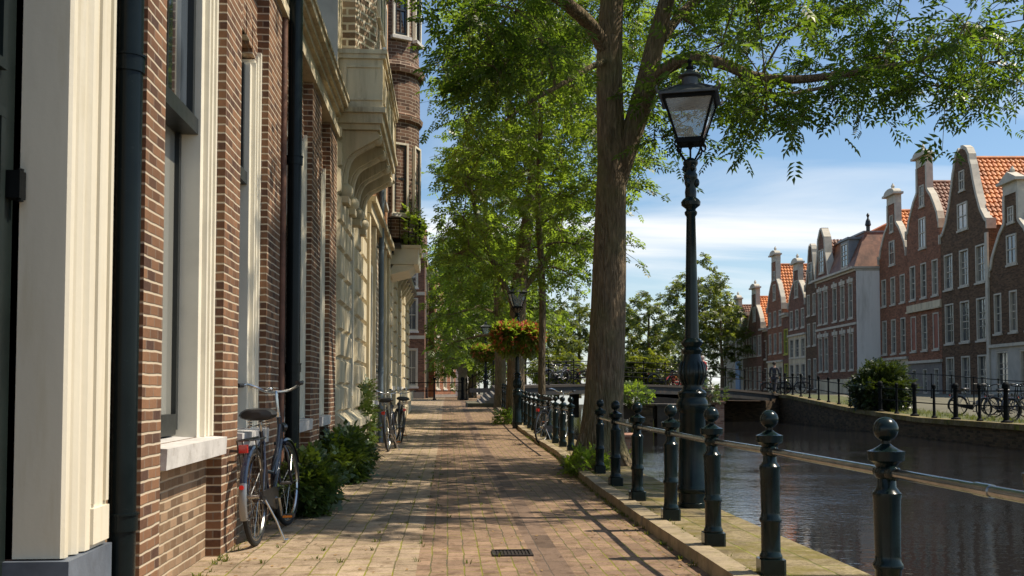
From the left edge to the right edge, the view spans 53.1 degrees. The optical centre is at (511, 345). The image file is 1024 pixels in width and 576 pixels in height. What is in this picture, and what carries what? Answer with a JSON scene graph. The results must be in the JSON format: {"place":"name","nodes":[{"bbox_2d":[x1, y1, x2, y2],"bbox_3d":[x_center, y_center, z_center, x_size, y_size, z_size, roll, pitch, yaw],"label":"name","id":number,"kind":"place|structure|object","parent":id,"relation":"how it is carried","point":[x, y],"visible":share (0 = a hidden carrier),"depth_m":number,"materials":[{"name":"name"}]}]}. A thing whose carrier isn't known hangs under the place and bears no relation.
{"place":"outdoors","nodes":[
{"label":"outdoors","id":0,"kind":"place"},
{"bbox_2d":[178,397,444,575],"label":"pavement tiles","id":1,"kind":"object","parent":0,"point":[339,534],"visible":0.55,"depth_m":8.04,"materials":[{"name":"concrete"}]},
{"bbox_2d":[0,0,116,575],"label":"house","id":2,"kind":"structure","parent":1,"relation":"on","point":[57,92],"depth_m":4.13,"materials":[{"name":"white paint"}]},
{"bbox_2d":[0,0,25,575],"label":"door","id":3,"kind":"structure","parent":2,"relation":"in","point":[12,182],"depth_m":4.04,"materials":[{"name":"black paint"}]},
{"bbox_2d":[105,0,349,575],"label":"brick house","id":4,"kind":"structure","parent":1,"relation":"on","point":[227,129],"depth_m":6.79,"materials":[{"name":"red brick"}]},
{"bbox_2d":[161,0,218,436],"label":"window","id":5,"kind":"structure","parent":4,"relation":"in","point":[190,184],"depth_m":6.58,"materials":[{"name":"white paint"}]},
{"bbox_2d":[237,53,261,427],"bbox_3d":[-2.213,-0.905,7.919,0.325,3.100,1.104,0,-3,-4],"label":"window","id":6,"kind":"structure","parent":4,"relation":"in","point":[251,79],"depth_m":8.25,"materials":[{"name":"white paint"}]},
{"bbox_2d":[284,120,306,417],"bbox_3d":[-2.377,-0.791,10.542,0.325,3.100,1.344,0,-3,-4],"label":"window","id":7,"kind":"structure","parent":4,"relation":"in","point":[304,143],"depth_m":11.11,"materials":[{"name":"white paint"}]},
{"bbox_2d":[319,168,325,414],"bbox_3d":[-2.497,-0.707,12.461,0.325,3.100,0.894,0,-3,-4],"label":"window","id":8,"kind":"structure","parent":4,"relation":"in","point":[323,176],"depth_m":12.82,"materials":[{"name":"white paint"}]},
{"bbox_2d":[236,380,303,545],"bbox_3d":[-1.873,0.857,7.802,0.520,1.171,1.824,-2,-2,-1],"label":"bicycle","id":9,"kind":"object","parent":1,"relation":"on","point":[268,497],"visible":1,"depth_m":7.48,"materials":[{"name":"black metal"}]},
{"bbox_2d":[272,439,354,517],"bbox_3d":[-1.849,1.234,9.234,0.829,0.840,1.401,0,-3,-4],"label":"bush","id":10,"kind":"object","parent":1,"relation":"on","point":[321,496],"visible":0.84,"depth_m":8.95,"materials":[{"name":"green plant"}]},
{"bbox_2d":[319,419,383,485],"bbox_3d":[-2.076,1.373,12.785,0.946,0.934,2.507,0,-3,-4],"label":"bush","id":11,"kind":"object","parent":1,"relation":"on","point":[347,446],"visible":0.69,"depth_m":12.29,"materials":[{"name":"green plant"}]},
{"bbox_2d":[317,0,398,434],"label":"stone house","id":12,"kind":"structure","parent":1,"relation":"on","point":[367,121],"depth_m":14.48,"materials":[{"name":"white paint"}]},
{"bbox_2d":[349,232,353,395],"bbox_3d":[-2.610,-0.507,15.905,0.230,2.580,0.680,0,-3,-4],"label":"window","id":13,"kind":"structure","parent":12,"relation":"in","point":[351,287],"depth_m":16.18,"materials":[{"name":"white paint"}]},
{"bbox_2d":[357,374,382,444],"bbox_3d":[-2.543,1.231,17.703,0.584,1.539,2.691,0,-3,-4],"label":"climbing plant","id":14,"kind":"object","parent":12,"relation":"attached to","point":[366,407],"visible":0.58,"depth_m":17.41,"materials":[{"name":"green plant"}]},
{"bbox_2d":[364,4,394,442],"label":"narrow house","id":15,"kind":"structure","parent":1,"relation":"on","point":[380,245],"depth_m":21.35,"materials":[{"name":"stone"}]},
{"bbox_2d":[370,265,372,391],"bbox_3d":[-2.792,-0.259,19.293,0.250,2.580,0.980,0,-3,-4],"label":"window","id":16,"kind":"structure","parent":15,"relation":"in","point":[371,265],"depth_m":19.65,"materials":[{"name":"white paint"}]},
{"bbox_2d":[376,388,405,451],"bbox_3d":[-2.224,1.363,18.883,0.585,1.121,1.814,-5,-3,0],"label":"bicycle","id":17,"kind":"object","parent":1,"relation":"on","point":[391,421],"visible":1,"depth_m":18.55,"materials":[{"name":"metal"}]},
{"bbox_2d":[389,389,415,442],"bbox_3d":[-2.365,1.501,21.946,0.585,1.121,1.815,5,-3,-11],"label":"bicycle","id":18,"kind":"object","parent":1,"relation":"on","point":[401,414],"visible":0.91,"depth_m":21.57,"materials":[{"name":"metal"}]},
{"bbox_2d":[202,440,699,575],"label":"fallen leaves","id":19,"kind":"object","parent":1,"relation":"on","point":[468,514],"visible":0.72,"depth_m":8.12,"materials":[{"name":"brown plant"}]},
{"bbox_2d":[415,397,541,575],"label":"pavement bricks","id":20,"kind":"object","parent":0,"point":[461,534],"visible":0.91,"depth_m":8.73,"materials":[{"name":"brick"}]},
{"bbox_2d":[418,215,546,399],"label":"tree","id":21,"kind":"object","parent":20,"relation":"on","point":[477,319],"visible":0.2,"depth_m":54.05,"materials":[{"name":"green plant"}]},
{"bbox_2d":[491,549,533,556],"bbox_3d":[0.001,1.406,6.899,0.270,0.032,0.240,0,-3,-4],"label":"drain grate","id":22,"kind":"object","parent":20,"relation":"on","point":[516,552],"visible":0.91,"depth_m":6.89,"materials":[{"name":"metal"}]},
{"bbox_2d":[465,401,493,406],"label":"quay wall","id":23,"kind":"structure","parent":0,"point":[473,404],"depth_m":40.95,"materials":[{"name":"stone"}]},
{"bbox_2d":[481,321,490,394],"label":"street lamp","id":24,"kind":"object","parent":23,"relation":"on","point":[485,325],"visible":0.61,"depth_m":49.94,"materials":[{"name":"black metal"}]},
{"bbox_2d":[469,342,491,364],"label":"flower basket","id":25,"kind":"object","parent":24,"relation":"hanging from","point":[476,352],"visible":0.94,"depth_m":49.55,"materials":[{"name":"green plant"}]},
{"bbox_2d":[426,235,549,397],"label":"tree","id":26,"kind":"object","parent":23,"relation":"on","point":[479,366],"visible":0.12,"depth_m":67.27,"materials":[{"name":"green plant"}]},
{"bbox_2d":[419,2,638,422],"bbox_3d":[0.501,-3.942,29.531,6.829,12.657,8.433,0,-3,-4],"label":"tree","id":27,"kind":"object","parent":23,"relation":"on","point":[527,280],"visible":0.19,"depth_m":29.59,"materials":[{"name":"green plant"}]},
{"bbox_2d":[421,0,686,405],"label":"tree","id":28,"kind":"object","parent":23,"relation":"on","point":[523,141],"visible":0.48,"depth_m":22.77,"materials":[{"name":"green plant"}]},
{"bbox_2d":[556,442,610,475],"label":"weeds","id":29,"kind":"object","parent":23,"relation":"on","point":[578,458],"visible":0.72,"depth_m":13.12,"materials":[{"name":"green plant"}]},
{"bbox_2d":[497,407,870,575],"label":"quay coping","id":30,"kind":"object","parent":23,"relation":"on","point":[743,541],"visible":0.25,"depth_m":7.26,"materials":[{"name":"stone"}]},
{"bbox_2d":[421,109,592,408],"bbox_3d":[-0.142,-3.240,39.154,7.180,11.693,9.511,0,-3,-4],"label":"tree","id":31,"kind":"object","parent":30,"relation":"on","point":[500,368],"visible":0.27,"depth_m":38.31,"materials":[{"name":"green plant"}]},
{"bbox_2d":[534,388,574,442],"bbox_3d":[0.895,1.459,21.177,0.585,1.121,1.814,4,0,27],"label":"bicycle","id":32,"kind":"object","parent":30,"relation":"on","point":[545,412],"visible":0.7,"depth_m":20.82,"materials":[{"name":"metal"}]},
{"bbox_2d":[551,396,558,442],"bbox_3d":[0.836,1.439,19.745,0.152,0.933,0.152,0,-2,-4],"label":"bollard","id":33,"kind":"object","parent":30,"relation":"on","point":[555,438],"visible":0.94,"depth_m":19.70,"materials":[{"name":"black metal"}]},
{"bbox_2d":[558,396,566,446],"bbox_3d":[0.912,1.385,18.497,0.152,0.933,0.152,0,-2,-4],"label":"bollard","id":34,"kind":"object","parent":30,"relation":"on","point":[562,442],"visible":0.92,"depth_m":18.45,"materials":[{"name":"black metal"}]},
{"bbox_2d":[566,397,574,450],"bbox_3d":[0.990,1.331,17.257,0.152,0.933,0.152,0,-3,-2],"label":"bollard","id":35,"kind":"object","parent":30,"relation":"on","point":[570,406],"visible":0.99,"depth_m":17.21,"materials":[{"name":"black metal"}]},
{"bbox_2d":[594,399,605,473],"bbox_3d":[1.089,1.132,12.710,0.152,0.933,0.152,1,-3,-2],"label":"bollard","id":36,"kind":"object","parent":30,"relation":"on","point":[599,467],"visible":0.97,"depth_m":12.66,"materials":[{"name":"black metal"}]},
{"bbox_2d":[608,401,622,485],"bbox_3d":[1.111,1.058,11.004,0.152,0.933,0.152,0,-2,-7],"label":"bollard","id":37,"kind":"object","parent":30,"relation":"on","point":[615,478],"visible":0.94,"depth_m":10.96,"materials":[{"name":"black metal"}]},
{"bbox_2d":[629,402,645,500],"bbox_3d":[1.160,0.991,9.485,0.152,0.933,0.152,0,-3,-7],"label":"bollard","id":38,"kind":"object","parent":30,"relation":"on","point":[637,492],"visible":0.94,"depth_m":9.44,"materials":[{"name":"black metal"}]},
{"bbox_2d":[661,404,680,520],"bbox_3d":[1.253,0.930,8.085,0.152,0.933,0.152,0,-3,-1],"label":"bollard","id":39,"kind":"object","parent":30,"relation":"on","point":[670,509],"visible":0.93,"depth_m":8.04,"materials":[{"name":"black metal"}]},
{"bbox_2d":[655,58,723,508],"bbox_3d":[1.584,-0.565,9.041,0.569,4.005,0.569,-1,-3,14],"label":"street lamp","id":40,"kind":"object","parent":30,"relation":"on","point":[691,93],"visible":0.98,"depth_m":8.96,"materials":[{"name":"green metal"}]},
{"bbox_2d":[700,407,725,546],"bbox_3d":[1.323,0.872,6.758,0.152,0.933,0.152,-1,-3,0],"label":"bollard","id":41,"kind":"object","parent":30,"relation":"on","point":[713,534],"visible":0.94,"depth_m":6.71,"materials":[{"name":"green metal"}]},
{"bbox_2d":[756,410,785,575],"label":"bollard","id":42,"kind":"object","parent":30,"relation":"on","point":[770,560],"visible":0.94,"depth_m":5.66,"materials":[{"name":"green metal"}]},
{"bbox_2d":[867,417,905,575],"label":"bollard","id":43,"kind":"object","parent":30,"relation":"on","point":[886,493],"visible":0.88,"depth_m":4.19,"materials":[{"name":"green metal"}]},
{"bbox_2d":[597,415,1023,503],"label":"handrail","id":44,"kind":"object","parent":43,"relation":"attached to","point":[895,473],"visible":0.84,"depth_m":4.36,"materials":[{"name":"metal"}]},
{"bbox_2d":[456,396,575,575],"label":"pavement strip","id":45,"kind":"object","parent":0,"point":[549,561],"visible":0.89,"depth_m":8.66,"materials":[{"name":"stone"}]},
{"bbox_2d":[478,393,583,395],"bbox_3d":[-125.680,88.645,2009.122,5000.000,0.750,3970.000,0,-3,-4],"label":"ground","id":46,"kind":"structure","parent":0,"point":[547,395],"depth_m":108.61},
{"bbox_2d":[387,0,424,429],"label":"tower house","id":47,"kind":"structure","parent":46,"relation":"on","point":[403,36],"depth_m":25.88,"materials":[{"name":"beige stone"}]},
{"bbox_2d":[397,196,430,257],"bbox_3d":[-2.518,-3.014,25.957,0.955,1.548,1.969,0,-3,-4],"label":"climbing plant","id":48,"kind":"object","parent":47,"relation":"attached to","point":[423,225],"visible":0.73,"depth_m":25.46,"materials":[{"name":"green plant"}]},
{"bbox_2d":[525,348,586,399],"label":"tree","id":49,"kind":"object","parent":46,"relation":"on","point":[565,357],"visible":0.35,"depth_m":110.91,"materials":[{"name":"green plant"}]},
{"bbox_2d":[530,309,587,396],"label":"tree","id":50,"kind":"object","parent":46,"relation":"on","point":[556,345],"visible":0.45,"depth_m":117.53,"materials":[{"name":"green plant"}]},
{"bbox_2d":[548,284,590,397],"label":"tree","id":51,"kind":"object","parent":46,"relation":"on","point":[581,310],"visible":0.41,"depth_m":125.12,"materials":[{"name":"green plant"}]},
{"bbox_2d":[624,348,662,396],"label":"tree","id":52,"kind":"object","parent":46,"relation":"on","point":[630,358],"visible":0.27,"depth_m":111.18,"materials":[{"name":"green plant"}]},
{"bbox_2d":[624,348,678,384],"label":"tree","id":53,"kind":"object","parent":46,"relation":"on","point":[651,360],"visible":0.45,"depth_m":110.56,"materials":[{"name":"green plant"}]},
{"bbox_2d":[625,290,681,362],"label":"tree","id":54,"kind":"object","parent":46,"relation":"on","point":[653,340],"visible":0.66,"depth_m":115.14,"materials":[{"name":"green plant"}]},
{"bbox_2d":[463,395,709,575],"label":"brick pavement","id":55,"kind":"structure","parent":0,"point":[573,517],"depth_m":8.79,"materials":[{"name":"brown brick"}]},
{"bbox_2d":[192,434,752,575],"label":"grass tufts","id":56,"kind":"object","parent":55,"relation":"on","point":[622,513],"visible":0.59,"depth_m":8.10,"materials":[{"name":"plant"}]},
{"bbox_2d":[491,406,512,424],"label":"weeds","id":57,"kind":"object","parent":55,"relation":"on","point":[503,412],"visible":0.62,"depth_m":29.05,"materials":[{"name":"green plant"}]},
{"bbox_2d":[505,281,529,428],"bbox_3d":[0.140,0.218,27.278,0.569,4.005,0.569,1,-3,-12],"label":"street lamp","id":58,"kind":"object","parent":55,"relation":"on","point":[517,394],"visible":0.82,"depth_m":27.16,"materials":[{"name":"black metal"}]},
{"bbox_2d":[485,316,527,360],"bbox_3d":[-0.095,-0.185,27.070,1.254,1.217,1.218,0,-3,-4],"label":"flower basket","id":59,"kind":"object","parent":58,"relation":"hanging from","point":[504,346],"visible":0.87,"depth_m":26.79,"materials":[{"name":"green plant"}]},
{"bbox_2d":[510,319,548,359],"bbox_3d":[0.416,-0.158,27.111,1.177,1.142,1.209,0,-3,-4],"label":"flower basket","id":60,"kind":"object","parent":58,"relation":"hanging from","point":[529,350],"visible":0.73,"depth_m":26.79,"materials":[{"name":"green plant"}]},
{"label":"tree pit soil","id":61,"kind":"structure","parent":55,"relation":"on","visible":0},
{"bbox_2d":[387,0,1023,470],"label":"tree","id":62,"kind":"object","parent":61,"relation":"on","point":[621,136],"visible":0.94,"depth_m":12.42,"materials":[{"name":"green plant"}]},
{"bbox_2d":[419,0,1023,403],"label":"sky","id":63,"kind":"structure","parent":0,"point":[740,218],"materials":[{"name":"blue"}]},
{"bbox_2d":[535,404,1023,575],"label":"canal water","id":64,"kind":"structure","parent":0,"point":[826,510],"depth_m":14.68,"materials":[{"name":"black liquid"}]},
{"bbox_2d":[470,384,782,420],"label":"canal bridge","id":65,"kind":"structure","parent":64,"relation":"in","point":[744,410],"depth_m":49.81,"materials":[{"name":"concrete"}]},
{"bbox_2d":[506,359,781,393],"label":"bridge railing","id":66,"kind":"object","parent":65,"relation":"on","point":[665,373],"visible":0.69,"depth_m":47.02,"materials":[{"name":"black metal"}]},
{"bbox_2d":[623,401,725,434],"bbox_3d":[5.375,2.860,37.086,3.950,1.720,3.850,0,-3,0],"label":"landing stage","id":67,"kind":"object","parent":64,"relation":"in","point":[649,412],"visible":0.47,"depth_m":35.23,"materials":[{"name":"wood"}]},
{"bbox_2d":[623,379,655,408],"bbox_3d":[4.080,1.679,35.160,1.758,1.078,1.205,0,-3,-4],"label":"planter","id":68,"kind":"object","parent":67,"relation":"on","point":[636,386],"visible":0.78,"depth_m":35.05,"materials":[{"name":"green plant"}]},
{"bbox_2d":[703,376,729,405],"bbox_3d":[6.698,1.582,34.956,1.640,1.104,1.016,0,-3,-4],"label":"planter","id":69,"kind":"object","parent":67,"relation":"on","point":[715,394],"visible":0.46,"depth_m":34.91,"materials":[{"name":"green plant"}]},
{"bbox_2d":[651,395,1023,448],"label":"quay wall","id":70,"kind":"structure","parent":0,"point":[801,410],"depth_m":35.49,"materials":[{"name":"stone"}]},
{"bbox_2d":[783,373,876,410],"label":"quay fence","id":71,"kind":"object","parent":70,"relation":"on","point":[818,389],"visible":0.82,"depth_m":45.78,"materials":[{"name":"black metal"}]},
{"bbox_2d":[787,394,1023,422],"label":"grass verge","id":72,"kind":"object","parent":70,"relation":"on","point":[834,398],"depth_m":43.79,"materials":[{"name":"plant"}]},
{"bbox_2d":[842,357,922,411],"bbox_3d":[14.318,1.620,39.572,2.936,2.418,3.055,0,-3,-4],"label":"bush","id":73,"kind":"object","parent":72,"relation":"on","point":[889,374],"visible":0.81,"depth_m":38.95,"materials":[{"name":"green plant"}]},
{"bbox_2d":[947,383,998,415],"bbox_3d":[16.021,1.867,35.521,1.814,1.121,0.585,0,-3,0],"label":"bicycle","id":74,"kind":"object","parent":72,"relation":"on","point":[964,406],"visible":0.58,"depth_m":35.53,"materials":[{"name":"black metal"}]},
{"bbox_2d":[976,384,1018,419],"bbox_3d":[15.348,1.774,32.411,1.815,1.121,0.585,1,-3,-19],"label":"bicycle","id":75,"kind":"object","parent":72,"relation":"on","point":[990,403],"visible":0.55,"depth_m":32.28,"materials":[{"name":"black metal"}]},
{"bbox_2d":[876,381,1023,422],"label":"quay fence","id":76,"kind":"object","parent":70,"relation":"on","point":[1005,391],"visible":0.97,"depth_m":31.63,"materials":[{"name":"black metal"}]},
{"bbox_2d":[769,392,1023,419],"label":"bank road","id":77,"kind":"structure","parent":0,"point":[941,398],"depth_m":44.47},
{"bbox_2d":[656,252,740,374],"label":"tree","id":78,"kind":"object","parent":77,"relation":"on","point":[709,290],"visible":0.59,"depth_m":103.59,"materials":[{"name":"green plant"}]},
{"bbox_2d":[698,290,754,387],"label":"tree","id":79,"kind":"object","parent":77,"relation":"on","point":[731,318],"visible":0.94,"depth_m":99.73,"materials":[{"name":"green plant"}]},
{"bbox_2d":[732,292,750,389],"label":"canal house","id":80,"kind":"structure","parent":77,"relation":"on","point":[737,383],"depth_m":106.71,"materials":[{"name":"brick"}]},
{"bbox_2d":[742,312,749,389],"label":"canal house","id":81,"kind":"structure","parent":77,"relation":"on","point":[745,362],"depth_m":103.22,"materials":[{"name":"brown brick"}]},
{"bbox_2d":[746,280,767,391],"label":"canal house","id":82,"kind":"structure","parent":77,"relation":"on","point":[757,318],"depth_m":98.84,"materials":[{"name":"brown brick"}]},
{"bbox_2d":[779,312,788,392],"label":"canal house","id":83,"kind":"structure","parent":77,"relation":"on","point":[785,316],"depth_m":88.36,"materials":[{"name":"brown brick"}]},
{"bbox_2d":[766,246,806,392],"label":"canal house","id":84,"kind":"structure","parent":77,"relation":"on","point":[780,284],"depth_m":91.37,"materials":[{"name":"red brick"}]},
{"bbox_2d":[787,254,806,392],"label":"canal house","id":85,"kind":"structure","parent":77,"relation":"on","point":[796,308],"depth_m":84.65,"materials":[{"name":"brown brick"}]},
{"bbox_2d":[804,243,817,392],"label":"canal house","id":86,"kind":"structure","parent":77,"relation":"on","point":[810,287],"depth_m":80.69,"materials":[{"name":"brown brick"}]},
{"bbox_2d":[812,213,885,392],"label":"mansard house","id":87,"kind":"structure","parent":77,"relation":"on","point":[846,279],"depth_m":72.25,"materials":[{"name":"paint"}]},
{"bbox_2d":[877,183,909,386],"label":"canal house","id":88,"kind":"structure","parent":77,"relation":"on","point":[892,260],"depth_m":67.62,"materials":[{"name":"red brick"}]},
{"bbox_2d":[904,144,950,393],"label":"canal house","id":89,"kind":"structure","parent":77,"relation":"on","point":[926,219],"depth_m":61.99,"materials":[{"name":"red brick"}]},
{"bbox_2d":[918,216,926,250],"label":"window","id":90,"kind":"structure","parent":89,"relation":"in","point":[922,221],"depth_m":62.32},
{"bbox_2d":[919,262,926,299],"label":"window","id":91,"kind":"structure","parent":89,"relation":"in","point":[923,265],"depth_m":62.50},
{"bbox_2d":[930,258,938,297],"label":"window","id":92,"kind":"structure","parent":89,"relation":"in","point":[934,262],"depth_m":60.74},
{"bbox_2d":[938,145,1023,394],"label":"canal house","id":93,"kind":"structure","parent":77,"relation":"on","point":[967,236],"depth_m":56.33,"materials":[{"name":"brown brick"}]},
{"bbox_2d":[943,253,953,291],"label":"window","id":94,"kind":"structure","parent":93,"relation":"in","point":[948,259],"depth_m":58.89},
{"bbox_2d":[944,303,954,345],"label":"window","id":95,"kind":"structure","parent":93,"relation":"in","point":[949,310],"depth_m":58.78,"materials":[{"name":"glass"}]},
{"bbox_2d":[946,357,954,393],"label":"window","id":96,"kind":"structure","parent":93,"relation":"in","point":[949,360],"depth_m":58.80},
{"bbox_2d":[956,201,968,232],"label":"window","id":97,"kind":"structure","parent":93,"relation":"in","point":[962,208],"depth_m":56.76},
{"bbox_2d":[958,248,968,288],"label":"window","id":98,"kind":"structure","parent":93,"relation":"in","point":[963,254],"depth_m":56.85,"materials":[{"name":"glass"}]},
{"bbox_2d":[959,300,969,343],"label":"window","id":99,"kind":"structure","parent":93,"relation":"in","point":[964,305],"depth_m":56.73,"materials":[{"name":"glass"}]},
{"bbox_2d":[961,356,970,393],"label":"window","id":100,"kind":"structure","parent":93,"relation":"in","point":[965,360],"depth_m":56.67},
{"bbox_2d":[974,243,984,284],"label":"window","id":101,"kind":"structure","parent":93,"relation":"in","point":[979,249],"depth_m":54.92,"materials":[{"name":"glass"}]},
{"bbox_2d":[975,297,985,342],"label":"window","id":102,"kind":"structure","parent":93,"relation":"in","point":[980,302],"depth_m":54.80,"materials":[{"name":"glass"}]},
{"bbox_2d":[977,354,986,394],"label":"window","id":103,"kind":"structure","parent":93,"relation":"in","point":[981,359],"depth_m":54.68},
{"bbox_2d":[987,166,1023,394],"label":"canal house","id":104,"kind":"structure","parent":77,"relation":"on","point":[1005,271],"depth_m":51.46,"materials":[{"name":"brown brick"}]},
{"bbox_2d":[992,293,1002,335],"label":"window","id":105,"kind":"structure","parent":104,"relation":"in","point":[997,297],"depth_m":52.88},
{"bbox_2d":[995,351,1008,387],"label":"window","id":106,"kind":"structure","parent":104,"relation":"in","point":[1001,356],"depth_m":52.45,"materials":[{"name":"glass"}]},
{"bbox_2d":[1005,233,1017,266],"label":"window","id":107,"kind":"structure","parent":104,"relation":"in","point":[1011,240],"depth_m":51.16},
{"bbox_2d":[1008,289,1017,333],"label":"window","id":108,"kind":"structure","parent":104,"relation":"in","point":[1013,319],"depth_m":51.30,"materials":[{"name":"glass"}]},
{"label":"side street","id":109,"kind":"structure","parent":0,"visible":0},
{"bbox_2d":[407,230,429,398],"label":"corner house","id":110,"kind":"structure","parent":109,"relation":"on","point":[418,340],"depth_m":60.91,"materials":[{"name":"brown brick"}]},
{"bbox_2d":[407,348,417,386],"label":"window","id":111,"kind":"structure","parent":110,"relation":"in","point":[413,352],"depth_m":60.85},
{"bbox_2d":[409,298,417,330],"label":"window","id":112,"kind":"structure","parent":110,"relation":"in","point":[413,310],"depth_m":61.00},
{"bbox_2d":[428,275,455,396],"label":"terraced house","id":113,"kind":"structure","parent":109,"relation":"on","point":[442,389],"depth_m":74.89,"materials":[{"name":"red brick"}]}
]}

